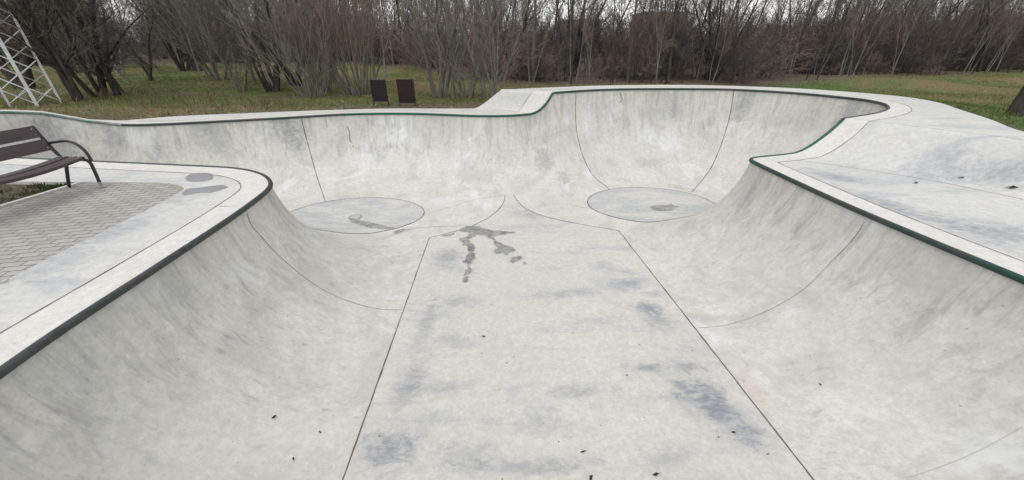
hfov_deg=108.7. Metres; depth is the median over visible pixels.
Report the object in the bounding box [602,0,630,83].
sapling
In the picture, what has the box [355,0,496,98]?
bare tree
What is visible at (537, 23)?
thicket shrub
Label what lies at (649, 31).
sapling
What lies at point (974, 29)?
thicket shrub
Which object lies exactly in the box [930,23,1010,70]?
thicket shrub
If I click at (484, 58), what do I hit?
thicket shrub
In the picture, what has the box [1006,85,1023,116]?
gnarled tree
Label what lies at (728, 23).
sapling
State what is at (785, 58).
thicket shrub
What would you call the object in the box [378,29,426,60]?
thicket shrub
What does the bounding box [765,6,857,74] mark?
thicket shrub
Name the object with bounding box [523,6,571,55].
thicket shrub
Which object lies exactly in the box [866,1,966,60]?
thicket shrub
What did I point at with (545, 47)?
thicket shrub
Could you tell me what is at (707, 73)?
bare tree
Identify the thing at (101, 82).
bare tree
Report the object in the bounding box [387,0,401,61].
bare tree
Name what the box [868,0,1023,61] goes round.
thicket shrub
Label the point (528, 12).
bare tree
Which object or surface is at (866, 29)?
sapling
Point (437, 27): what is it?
sapling
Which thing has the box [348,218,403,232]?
wet patch
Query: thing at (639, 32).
sapling
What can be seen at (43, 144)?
park bench
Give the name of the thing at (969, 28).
sapling
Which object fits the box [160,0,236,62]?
bare tree
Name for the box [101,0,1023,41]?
sky
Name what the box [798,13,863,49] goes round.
thicket shrub
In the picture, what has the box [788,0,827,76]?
sapling
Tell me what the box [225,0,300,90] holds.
birch tree
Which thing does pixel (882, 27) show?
sapling
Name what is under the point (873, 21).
bare tree
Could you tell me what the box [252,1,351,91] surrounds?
willow shrub
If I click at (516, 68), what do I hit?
thicket shrub
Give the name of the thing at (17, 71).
lattice tower
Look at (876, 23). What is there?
sapling
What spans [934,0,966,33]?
bare tree
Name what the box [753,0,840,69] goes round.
thicket shrub
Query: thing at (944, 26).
sapling
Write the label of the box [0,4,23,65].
bare tree
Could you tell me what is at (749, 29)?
thicket shrub
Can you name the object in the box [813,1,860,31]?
bare tree
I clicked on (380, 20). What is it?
birch tree
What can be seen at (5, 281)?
puddle
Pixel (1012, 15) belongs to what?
bare tree
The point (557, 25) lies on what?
sapling
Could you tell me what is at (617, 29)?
sapling
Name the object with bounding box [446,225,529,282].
wet patch
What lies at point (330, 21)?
bare tree
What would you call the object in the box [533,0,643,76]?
bare tree
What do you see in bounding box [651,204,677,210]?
puddle
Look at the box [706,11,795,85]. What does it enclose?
thicket shrub
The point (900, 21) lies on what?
bare tree
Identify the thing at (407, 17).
bare tree
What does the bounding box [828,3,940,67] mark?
thicket shrub
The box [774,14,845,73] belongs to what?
thicket shrub
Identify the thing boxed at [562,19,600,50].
apartment building
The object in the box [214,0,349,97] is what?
willow shrub
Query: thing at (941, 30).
sapling
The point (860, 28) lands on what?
bare tree
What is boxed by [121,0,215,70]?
bare tree
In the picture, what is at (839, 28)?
sapling
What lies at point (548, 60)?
thicket shrub
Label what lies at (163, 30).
sapling
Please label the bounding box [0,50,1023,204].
ground
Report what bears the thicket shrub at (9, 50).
on the ground at (850, 80)
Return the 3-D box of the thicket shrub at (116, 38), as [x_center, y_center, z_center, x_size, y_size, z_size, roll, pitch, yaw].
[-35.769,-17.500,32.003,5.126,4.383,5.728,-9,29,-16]
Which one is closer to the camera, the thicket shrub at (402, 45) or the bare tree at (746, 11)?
the bare tree at (746, 11)
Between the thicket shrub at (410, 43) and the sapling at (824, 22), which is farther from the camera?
the thicket shrub at (410, 43)
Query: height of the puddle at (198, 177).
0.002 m
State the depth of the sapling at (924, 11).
21.73 m
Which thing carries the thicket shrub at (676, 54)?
on the ground at (850, 80)
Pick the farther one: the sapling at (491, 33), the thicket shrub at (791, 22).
the thicket shrub at (791, 22)
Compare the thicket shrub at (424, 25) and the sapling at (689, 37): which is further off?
the thicket shrub at (424, 25)
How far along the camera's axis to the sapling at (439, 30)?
22.25 m
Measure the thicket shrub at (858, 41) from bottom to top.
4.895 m
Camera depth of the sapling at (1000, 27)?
23.54 m
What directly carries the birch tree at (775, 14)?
on the ground at (850, 80)
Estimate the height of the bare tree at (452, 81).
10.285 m
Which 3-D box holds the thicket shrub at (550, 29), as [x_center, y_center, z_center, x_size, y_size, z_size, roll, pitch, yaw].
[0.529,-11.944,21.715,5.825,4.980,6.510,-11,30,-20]
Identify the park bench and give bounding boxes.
[0,125,106,187]
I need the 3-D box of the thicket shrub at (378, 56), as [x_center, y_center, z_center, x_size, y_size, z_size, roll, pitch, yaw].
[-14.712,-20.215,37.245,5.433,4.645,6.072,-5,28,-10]
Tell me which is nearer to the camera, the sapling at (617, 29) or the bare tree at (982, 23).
the sapling at (617, 29)
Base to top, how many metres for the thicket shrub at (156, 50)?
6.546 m
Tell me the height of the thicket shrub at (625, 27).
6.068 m
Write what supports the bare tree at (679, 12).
on the ground at (850, 80)
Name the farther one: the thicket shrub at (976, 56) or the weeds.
the thicket shrub at (976, 56)
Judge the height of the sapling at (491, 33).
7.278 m
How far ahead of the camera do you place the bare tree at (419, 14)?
44.71 m
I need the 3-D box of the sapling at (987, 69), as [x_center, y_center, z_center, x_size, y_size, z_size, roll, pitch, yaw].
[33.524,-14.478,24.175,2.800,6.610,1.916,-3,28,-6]
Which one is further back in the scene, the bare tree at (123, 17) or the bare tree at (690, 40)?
the bare tree at (123, 17)
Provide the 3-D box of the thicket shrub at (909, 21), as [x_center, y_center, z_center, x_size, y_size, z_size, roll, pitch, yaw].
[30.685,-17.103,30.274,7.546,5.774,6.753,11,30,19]
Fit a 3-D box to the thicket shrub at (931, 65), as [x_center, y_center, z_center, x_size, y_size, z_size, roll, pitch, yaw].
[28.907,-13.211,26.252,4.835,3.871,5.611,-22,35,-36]
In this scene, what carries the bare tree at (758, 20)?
on the ground at (850, 80)
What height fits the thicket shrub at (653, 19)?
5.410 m
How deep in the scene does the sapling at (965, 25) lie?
23.55 m
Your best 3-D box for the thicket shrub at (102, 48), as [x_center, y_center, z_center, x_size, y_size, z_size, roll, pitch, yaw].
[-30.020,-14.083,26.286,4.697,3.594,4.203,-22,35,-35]
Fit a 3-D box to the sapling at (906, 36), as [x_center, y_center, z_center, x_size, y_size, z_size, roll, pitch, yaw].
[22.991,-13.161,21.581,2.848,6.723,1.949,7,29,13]
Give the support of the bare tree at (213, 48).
on the ground at (850, 80)
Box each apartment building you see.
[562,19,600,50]
[631,11,684,31]
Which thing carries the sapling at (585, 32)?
on the ground at (850, 80)
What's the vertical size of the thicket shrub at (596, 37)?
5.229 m
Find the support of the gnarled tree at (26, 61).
on the ground at (850, 80)
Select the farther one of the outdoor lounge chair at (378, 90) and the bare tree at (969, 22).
the bare tree at (969, 22)
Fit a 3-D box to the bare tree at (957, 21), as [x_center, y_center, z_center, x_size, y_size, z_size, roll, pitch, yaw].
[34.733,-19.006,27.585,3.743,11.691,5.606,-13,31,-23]
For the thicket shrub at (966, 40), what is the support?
on the ground at (850, 80)
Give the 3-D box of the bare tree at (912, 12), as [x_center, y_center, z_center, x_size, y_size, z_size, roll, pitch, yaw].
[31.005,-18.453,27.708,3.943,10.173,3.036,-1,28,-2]
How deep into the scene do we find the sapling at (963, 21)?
26.50 m
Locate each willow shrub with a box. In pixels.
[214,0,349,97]
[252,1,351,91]
[274,0,407,95]
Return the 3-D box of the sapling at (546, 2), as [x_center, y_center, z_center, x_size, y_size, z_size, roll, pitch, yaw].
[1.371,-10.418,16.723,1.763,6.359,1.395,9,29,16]
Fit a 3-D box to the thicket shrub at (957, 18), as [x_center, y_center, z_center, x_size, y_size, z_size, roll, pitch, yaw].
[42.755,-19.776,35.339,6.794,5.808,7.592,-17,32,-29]
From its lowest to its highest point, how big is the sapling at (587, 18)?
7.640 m
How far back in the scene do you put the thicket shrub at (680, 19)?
30.09 m
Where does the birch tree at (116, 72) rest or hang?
on the ground at (850, 80)
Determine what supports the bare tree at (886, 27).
on the ground at (850, 80)
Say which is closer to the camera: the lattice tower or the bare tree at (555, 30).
the lattice tower
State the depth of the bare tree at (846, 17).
26.74 m
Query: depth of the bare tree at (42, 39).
11.35 m
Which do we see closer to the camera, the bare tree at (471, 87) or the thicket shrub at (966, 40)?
the bare tree at (471, 87)
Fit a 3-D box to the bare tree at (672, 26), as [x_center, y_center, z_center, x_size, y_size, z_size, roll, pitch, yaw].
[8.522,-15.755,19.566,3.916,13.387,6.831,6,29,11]
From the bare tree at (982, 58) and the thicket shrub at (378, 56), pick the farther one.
the thicket shrub at (378, 56)
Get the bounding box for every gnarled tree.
[0,0,163,89]
[33,0,167,95]
[100,0,178,80]
[169,0,353,85]
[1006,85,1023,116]
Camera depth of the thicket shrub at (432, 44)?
28.02 m
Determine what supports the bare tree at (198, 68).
on the ground at (850, 80)
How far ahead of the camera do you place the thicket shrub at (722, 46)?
20.82 m
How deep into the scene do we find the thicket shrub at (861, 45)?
24.73 m
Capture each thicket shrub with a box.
[0,24,35,65]
[1,14,73,63]
[56,21,136,66]
[57,17,144,61]
[75,1,146,53]
[120,12,170,58]
[121,2,171,56]
[132,4,213,54]
[132,24,214,61]
[179,25,260,62]
[180,16,252,62]
[211,8,270,61]
[238,39,278,62]
[316,21,364,60]
[335,2,428,64]
[339,21,387,62]
[362,25,416,63]
[374,10,468,70]
[375,13,413,54]
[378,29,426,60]
[395,0,462,39]
[399,23,434,63]
[406,13,472,67]
[452,14,549,78]
[460,25,554,82]
[476,0,573,78]
[495,14,608,81]
[499,11,577,79]
[506,10,566,39]
[509,21,586,67]
[518,10,566,57]
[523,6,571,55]
[545,0,628,70]
[560,0,684,76]
[576,0,696,74]
[579,11,677,80]
[585,5,712,80]
[621,2,696,65]
[636,0,744,78]
[644,0,725,58]
[644,7,711,73]
[677,0,767,77]
[683,27,742,69]
[696,2,827,79]
[698,11,770,58]
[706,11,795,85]
[722,9,788,71]
[729,18,816,71]
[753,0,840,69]
[757,8,831,65]
[758,0,857,73]
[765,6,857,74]
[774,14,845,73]
[785,0,892,74]
[794,21,863,74]
[796,16,901,75]
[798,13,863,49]
[808,14,896,74]
[810,0,955,71]
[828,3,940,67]
[845,0,958,65]
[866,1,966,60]
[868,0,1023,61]
[870,8,979,73]
[871,23,981,73]
[876,14,960,69]
[919,0,1017,62]
[920,12,1021,64]
[928,8,998,63]
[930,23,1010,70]
[934,4,1023,65]
[940,1,1023,70]
[943,16,1023,69]
[951,30,1023,71]
[960,13,1023,70]
[967,12,1023,68]
[983,19,1023,70]
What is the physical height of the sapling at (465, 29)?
6.037 m
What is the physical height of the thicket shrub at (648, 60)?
4.184 m
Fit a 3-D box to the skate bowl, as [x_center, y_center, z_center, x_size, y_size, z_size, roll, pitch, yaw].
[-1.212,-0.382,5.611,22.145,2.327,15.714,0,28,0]
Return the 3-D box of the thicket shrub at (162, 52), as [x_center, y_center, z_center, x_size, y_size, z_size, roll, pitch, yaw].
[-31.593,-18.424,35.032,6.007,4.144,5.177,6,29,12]
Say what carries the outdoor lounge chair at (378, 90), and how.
on the ground at (850, 80)
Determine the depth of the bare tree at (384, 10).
31.62 m
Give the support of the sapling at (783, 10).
on the ground at (850, 80)
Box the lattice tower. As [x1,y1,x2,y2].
[0,0,62,106]
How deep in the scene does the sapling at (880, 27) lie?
23.37 m
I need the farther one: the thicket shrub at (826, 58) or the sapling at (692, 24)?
the thicket shrub at (826, 58)
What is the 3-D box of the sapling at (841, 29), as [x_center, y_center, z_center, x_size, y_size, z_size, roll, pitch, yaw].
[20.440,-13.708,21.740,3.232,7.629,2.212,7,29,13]
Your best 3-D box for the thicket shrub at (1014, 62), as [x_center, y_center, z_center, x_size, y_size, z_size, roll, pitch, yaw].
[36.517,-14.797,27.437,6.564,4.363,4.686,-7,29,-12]
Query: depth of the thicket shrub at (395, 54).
33.53 m
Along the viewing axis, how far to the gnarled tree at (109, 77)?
12.92 m
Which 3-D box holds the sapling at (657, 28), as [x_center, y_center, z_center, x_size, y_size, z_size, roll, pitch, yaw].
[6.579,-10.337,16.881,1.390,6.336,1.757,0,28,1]
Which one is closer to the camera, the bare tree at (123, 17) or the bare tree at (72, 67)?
the bare tree at (72, 67)
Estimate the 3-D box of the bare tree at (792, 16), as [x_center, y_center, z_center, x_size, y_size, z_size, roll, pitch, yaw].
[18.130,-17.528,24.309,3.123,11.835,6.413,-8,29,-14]
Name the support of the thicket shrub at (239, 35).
on the ground at (850, 80)
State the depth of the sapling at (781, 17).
21.18 m
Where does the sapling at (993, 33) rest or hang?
on the ground at (850, 80)
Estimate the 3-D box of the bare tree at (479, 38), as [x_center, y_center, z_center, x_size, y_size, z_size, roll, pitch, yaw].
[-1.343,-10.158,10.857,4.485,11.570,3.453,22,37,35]
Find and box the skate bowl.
[0,85,1023,479]
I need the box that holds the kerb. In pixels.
[0,181,82,208]
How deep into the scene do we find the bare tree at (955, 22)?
28.76 m
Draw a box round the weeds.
[4,85,300,112]
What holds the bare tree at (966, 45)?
on the ground at (850, 80)
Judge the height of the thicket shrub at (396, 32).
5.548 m
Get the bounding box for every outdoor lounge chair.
[369,79,388,106]
[396,79,416,106]
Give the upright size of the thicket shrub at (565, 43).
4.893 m
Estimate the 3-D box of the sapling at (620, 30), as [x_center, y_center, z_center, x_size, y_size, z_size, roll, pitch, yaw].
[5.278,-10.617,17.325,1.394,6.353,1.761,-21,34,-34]
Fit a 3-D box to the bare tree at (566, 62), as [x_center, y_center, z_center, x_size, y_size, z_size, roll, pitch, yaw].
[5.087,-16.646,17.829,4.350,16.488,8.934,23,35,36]
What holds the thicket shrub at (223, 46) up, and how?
on the ground at (850, 80)
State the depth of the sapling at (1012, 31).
26.31 m
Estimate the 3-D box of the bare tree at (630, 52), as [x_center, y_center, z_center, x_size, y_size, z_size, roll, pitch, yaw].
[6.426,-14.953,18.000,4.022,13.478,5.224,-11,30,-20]
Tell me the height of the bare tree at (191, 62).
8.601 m
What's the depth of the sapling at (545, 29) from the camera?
16.77 m
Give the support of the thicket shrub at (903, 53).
on the ground at (850, 80)
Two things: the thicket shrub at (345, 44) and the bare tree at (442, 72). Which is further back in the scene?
the thicket shrub at (345, 44)
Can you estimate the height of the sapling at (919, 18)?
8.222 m
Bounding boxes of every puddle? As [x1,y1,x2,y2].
[0,278,13,284]
[181,185,228,194]
[184,173,214,181]
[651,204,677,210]
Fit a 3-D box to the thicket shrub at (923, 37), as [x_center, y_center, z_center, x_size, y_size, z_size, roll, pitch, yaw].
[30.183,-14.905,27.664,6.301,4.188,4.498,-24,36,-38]
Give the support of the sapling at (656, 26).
on the ground at (850, 80)
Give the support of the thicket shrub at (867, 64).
on the ground at (850, 80)
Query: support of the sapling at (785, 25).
on the ground at (850, 80)
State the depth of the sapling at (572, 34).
17.14 m
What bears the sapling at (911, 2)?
on the ground at (850, 80)
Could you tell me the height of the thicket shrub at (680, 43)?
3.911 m
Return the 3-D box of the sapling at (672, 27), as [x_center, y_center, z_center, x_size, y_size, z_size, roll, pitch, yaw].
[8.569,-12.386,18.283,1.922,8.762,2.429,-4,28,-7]
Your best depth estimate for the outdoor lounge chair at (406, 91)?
11.63 m
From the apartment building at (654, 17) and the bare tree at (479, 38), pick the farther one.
the apartment building at (654, 17)
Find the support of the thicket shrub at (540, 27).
on the ground at (850, 80)
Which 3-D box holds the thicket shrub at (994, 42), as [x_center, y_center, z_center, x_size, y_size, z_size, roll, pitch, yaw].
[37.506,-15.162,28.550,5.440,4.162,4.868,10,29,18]
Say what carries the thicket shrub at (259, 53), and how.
on the ground at (850, 80)
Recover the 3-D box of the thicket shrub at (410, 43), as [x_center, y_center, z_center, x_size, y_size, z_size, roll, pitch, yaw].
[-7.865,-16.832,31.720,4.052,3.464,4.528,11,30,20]
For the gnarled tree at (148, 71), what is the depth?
17.02 m
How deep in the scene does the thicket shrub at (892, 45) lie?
26.00 m
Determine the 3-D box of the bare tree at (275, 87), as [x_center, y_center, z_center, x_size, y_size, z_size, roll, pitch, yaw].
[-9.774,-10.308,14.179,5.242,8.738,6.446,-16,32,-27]
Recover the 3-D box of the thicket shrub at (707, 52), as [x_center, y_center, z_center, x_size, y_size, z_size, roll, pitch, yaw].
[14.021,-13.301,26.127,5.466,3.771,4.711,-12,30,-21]
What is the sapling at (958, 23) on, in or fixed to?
on the ground at (850, 80)
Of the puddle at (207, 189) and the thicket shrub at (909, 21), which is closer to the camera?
the puddle at (207, 189)
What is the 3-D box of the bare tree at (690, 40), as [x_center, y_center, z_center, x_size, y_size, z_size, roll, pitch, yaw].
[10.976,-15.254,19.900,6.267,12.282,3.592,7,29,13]
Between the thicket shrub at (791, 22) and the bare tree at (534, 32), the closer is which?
the bare tree at (534, 32)
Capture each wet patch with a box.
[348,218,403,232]
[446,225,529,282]
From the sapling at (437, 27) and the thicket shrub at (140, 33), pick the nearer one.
the sapling at (437, 27)
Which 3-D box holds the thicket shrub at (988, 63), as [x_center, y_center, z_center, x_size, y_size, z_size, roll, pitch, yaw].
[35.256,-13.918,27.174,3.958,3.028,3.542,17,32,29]
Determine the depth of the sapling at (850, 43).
21.86 m
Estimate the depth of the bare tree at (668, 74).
18.97 m
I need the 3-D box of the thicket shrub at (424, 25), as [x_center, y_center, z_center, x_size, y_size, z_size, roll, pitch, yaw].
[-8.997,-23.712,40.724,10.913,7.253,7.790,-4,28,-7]
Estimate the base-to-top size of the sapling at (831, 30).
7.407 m
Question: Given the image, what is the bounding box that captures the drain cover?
[348,214,361,218]
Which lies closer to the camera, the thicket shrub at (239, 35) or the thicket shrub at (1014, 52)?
the thicket shrub at (1014, 52)
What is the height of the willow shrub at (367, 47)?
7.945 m
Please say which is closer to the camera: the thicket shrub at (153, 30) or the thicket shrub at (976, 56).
the thicket shrub at (976, 56)
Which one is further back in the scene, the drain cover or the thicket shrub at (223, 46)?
the thicket shrub at (223, 46)
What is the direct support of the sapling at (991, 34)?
on the ground at (850, 80)
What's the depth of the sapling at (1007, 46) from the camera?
24.69 m
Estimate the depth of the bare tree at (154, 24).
34.65 m
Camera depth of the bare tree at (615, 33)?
20.65 m
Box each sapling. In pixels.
[134,0,184,63]
[423,2,454,76]
[424,0,439,73]
[443,2,474,76]
[481,0,507,79]
[505,0,533,80]
[521,0,564,83]
[530,0,559,82]
[544,0,571,81]
[553,0,594,83]
[554,0,593,83]
[569,0,605,84]
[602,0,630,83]
[603,0,632,81]
[606,0,640,83]
[629,0,662,83]
[638,0,680,81]
[639,0,670,83]
[643,0,681,83]
[660,0,696,82]
[677,0,710,73]
[678,0,713,83]
[683,0,719,80]
[702,0,738,84]
[732,0,769,78]
[760,0,801,76]
[763,0,801,75]
[769,0,802,78]
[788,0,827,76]
[805,0,852,80]
[813,0,873,74]
[816,1,860,79]
[817,0,875,74]
[819,0,869,74]
[827,0,865,75]
[839,0,883,75]
[845,0,889,76]
[846,0,912,74]
[851,0,879,74]
[856,0,899,73]
[860,0,910,74]
[878,0,933,74]
[885,0,927,74]
[890,0,930,74]
[893,0,938,67]
[897,0,959,73]
[906,0,953,75]
[920,0,966,74]
[929,0,970,71]
[929,0,980,70]
[934,0,989,75]
[938,0,997,74]
[944,0,992,74]
[961,0,1023,73]
[968,0,1013,71]
[971,0,1023,73]
[985,2,1023,72]
[992,0,1023,71]
[995,0,1023,71]
[1003,0,1023,70]
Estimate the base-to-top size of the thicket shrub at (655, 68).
4.912 m
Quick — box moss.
[0,182,66,203]
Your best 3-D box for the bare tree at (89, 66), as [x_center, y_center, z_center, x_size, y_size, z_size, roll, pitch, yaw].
[-26.913,-19.388,23.904,8.268,15.258,4.026,-24,36,-37]
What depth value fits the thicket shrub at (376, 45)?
33.93 m
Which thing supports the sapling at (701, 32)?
on the ground at (850, 80)
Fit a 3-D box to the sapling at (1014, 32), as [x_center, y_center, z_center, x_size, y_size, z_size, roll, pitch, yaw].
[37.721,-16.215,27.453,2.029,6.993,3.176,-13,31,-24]
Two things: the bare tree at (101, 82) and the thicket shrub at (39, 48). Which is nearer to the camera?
the bare tree at (101, 82)
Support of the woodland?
on the ground at (850, 80)
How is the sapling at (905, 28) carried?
on the ground at (850, 80)
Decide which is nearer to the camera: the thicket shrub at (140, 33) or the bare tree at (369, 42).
the bare tree at (369, 42)
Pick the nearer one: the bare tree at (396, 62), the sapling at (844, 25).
the sapling at (844, 25)
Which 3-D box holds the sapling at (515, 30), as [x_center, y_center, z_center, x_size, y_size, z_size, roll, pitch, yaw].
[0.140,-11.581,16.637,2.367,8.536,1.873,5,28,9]
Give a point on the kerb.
(36, 195)
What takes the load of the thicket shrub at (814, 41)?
on the ground at (850, 80)
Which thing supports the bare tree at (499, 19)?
on the ground at (850, 80)
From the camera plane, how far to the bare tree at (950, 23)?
30.65 m
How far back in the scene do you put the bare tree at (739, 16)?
33.85 m
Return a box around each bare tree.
[0,0,104,72]
[0,0,118,101]
[0,0,126,96]
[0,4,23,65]
[80,11,92,68]
[87,0,142,59]
[114,0,188,57]
[115,0,266,80]
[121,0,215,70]
[122,0,226,70]
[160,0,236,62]
[161,0,280,90]
[165,0,200,73]
[188,0,316,92]
[204,0,267,49]
[233,2,256,84]
[308,0,354,52]
[338,0,376,78]
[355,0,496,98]
[367,0,426,63]
[373,0,394,65]
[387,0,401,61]
[390,0,522,98]
[393,1,413,61]
[399,1,439,41]
[400,0,473,66]
[421,0,454,97]
[428,0,548,99]
[466,0,552,67]
[467,0,550,79]
[472,0,485,97]
[532,0,545,81]
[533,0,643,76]
[552,0,564,80]
[563,0,574,80]
[599,0,666,78]
[626,0,641,80]
[628,0,715,52]
[656,0,691,76]
[665,0,678,84]
[666,0,772,80]
[667,0,738,78]
[700,0,771,46]
[711,0,746,64]
[718,0,797,75]
[722,0,780,71]
[776,0,811,72]
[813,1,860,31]
[820,0,897,74]
[822,0,873,71]
[848,0,893,74]
[861,0,917,74]
[869,0,942,71]
[874,0,926,62]
[891,0,930,64]
[913,0,1004,66]
[926,0,997,67]
[929,1,980,68]
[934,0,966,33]
[945,0,1012,70]
[946,1,967,68]
[951,0,1016,67]
[953,0,987,71]
[975,0,1023,43]
[976,0,1001,71]
[992,1,1023,40]
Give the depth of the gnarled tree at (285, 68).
16.61 m
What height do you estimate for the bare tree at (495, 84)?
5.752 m
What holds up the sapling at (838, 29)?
on the ground at (850, 80)
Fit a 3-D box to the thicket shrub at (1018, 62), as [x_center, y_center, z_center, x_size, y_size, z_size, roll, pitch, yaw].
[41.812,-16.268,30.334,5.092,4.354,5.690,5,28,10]
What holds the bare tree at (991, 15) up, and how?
on the ground at (850, 80)
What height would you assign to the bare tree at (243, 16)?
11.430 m
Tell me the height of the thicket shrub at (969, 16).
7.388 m
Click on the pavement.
(36, 231)
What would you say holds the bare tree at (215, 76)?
on the ground at (850, 80)
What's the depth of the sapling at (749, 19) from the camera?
20.59 m
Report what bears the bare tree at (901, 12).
on the ground at (850, 80)
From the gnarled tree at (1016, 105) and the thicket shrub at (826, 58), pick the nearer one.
the gnarled tree at (1016, 105)
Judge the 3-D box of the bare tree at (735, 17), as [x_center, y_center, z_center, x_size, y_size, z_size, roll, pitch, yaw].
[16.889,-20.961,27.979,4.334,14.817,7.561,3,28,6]
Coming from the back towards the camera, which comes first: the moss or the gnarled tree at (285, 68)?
the gnarled tree at (285, 68)
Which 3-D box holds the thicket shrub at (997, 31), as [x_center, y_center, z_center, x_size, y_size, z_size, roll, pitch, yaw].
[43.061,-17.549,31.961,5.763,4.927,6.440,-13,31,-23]
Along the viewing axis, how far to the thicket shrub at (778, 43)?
25.35 m
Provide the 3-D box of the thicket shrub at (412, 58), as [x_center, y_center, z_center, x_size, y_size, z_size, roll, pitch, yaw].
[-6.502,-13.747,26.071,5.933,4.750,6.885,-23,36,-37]
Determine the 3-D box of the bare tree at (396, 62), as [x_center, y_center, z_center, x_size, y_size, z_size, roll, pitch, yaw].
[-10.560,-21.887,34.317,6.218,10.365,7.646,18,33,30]
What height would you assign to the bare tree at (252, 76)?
10.928 m
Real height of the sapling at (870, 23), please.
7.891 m
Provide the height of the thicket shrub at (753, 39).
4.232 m
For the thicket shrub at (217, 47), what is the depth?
37.19 m
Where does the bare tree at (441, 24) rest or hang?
on the ground at (850, 80)
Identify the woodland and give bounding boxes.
[104,2,1018,57]
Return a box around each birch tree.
[41,0,136,76]
[64,0,156,75]
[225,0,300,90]
[354,0,410,77]
[753,0,793,35]
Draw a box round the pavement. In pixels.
[0,182,183,281]
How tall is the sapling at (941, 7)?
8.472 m
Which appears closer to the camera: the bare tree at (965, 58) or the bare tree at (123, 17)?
the bare tree at (965, 58)
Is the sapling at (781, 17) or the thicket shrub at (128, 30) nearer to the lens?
the sapling at (781, 17)
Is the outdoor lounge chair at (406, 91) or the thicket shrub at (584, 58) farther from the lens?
the thicket shrub at (584, 58)
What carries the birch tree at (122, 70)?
on the ground at (850, 80)

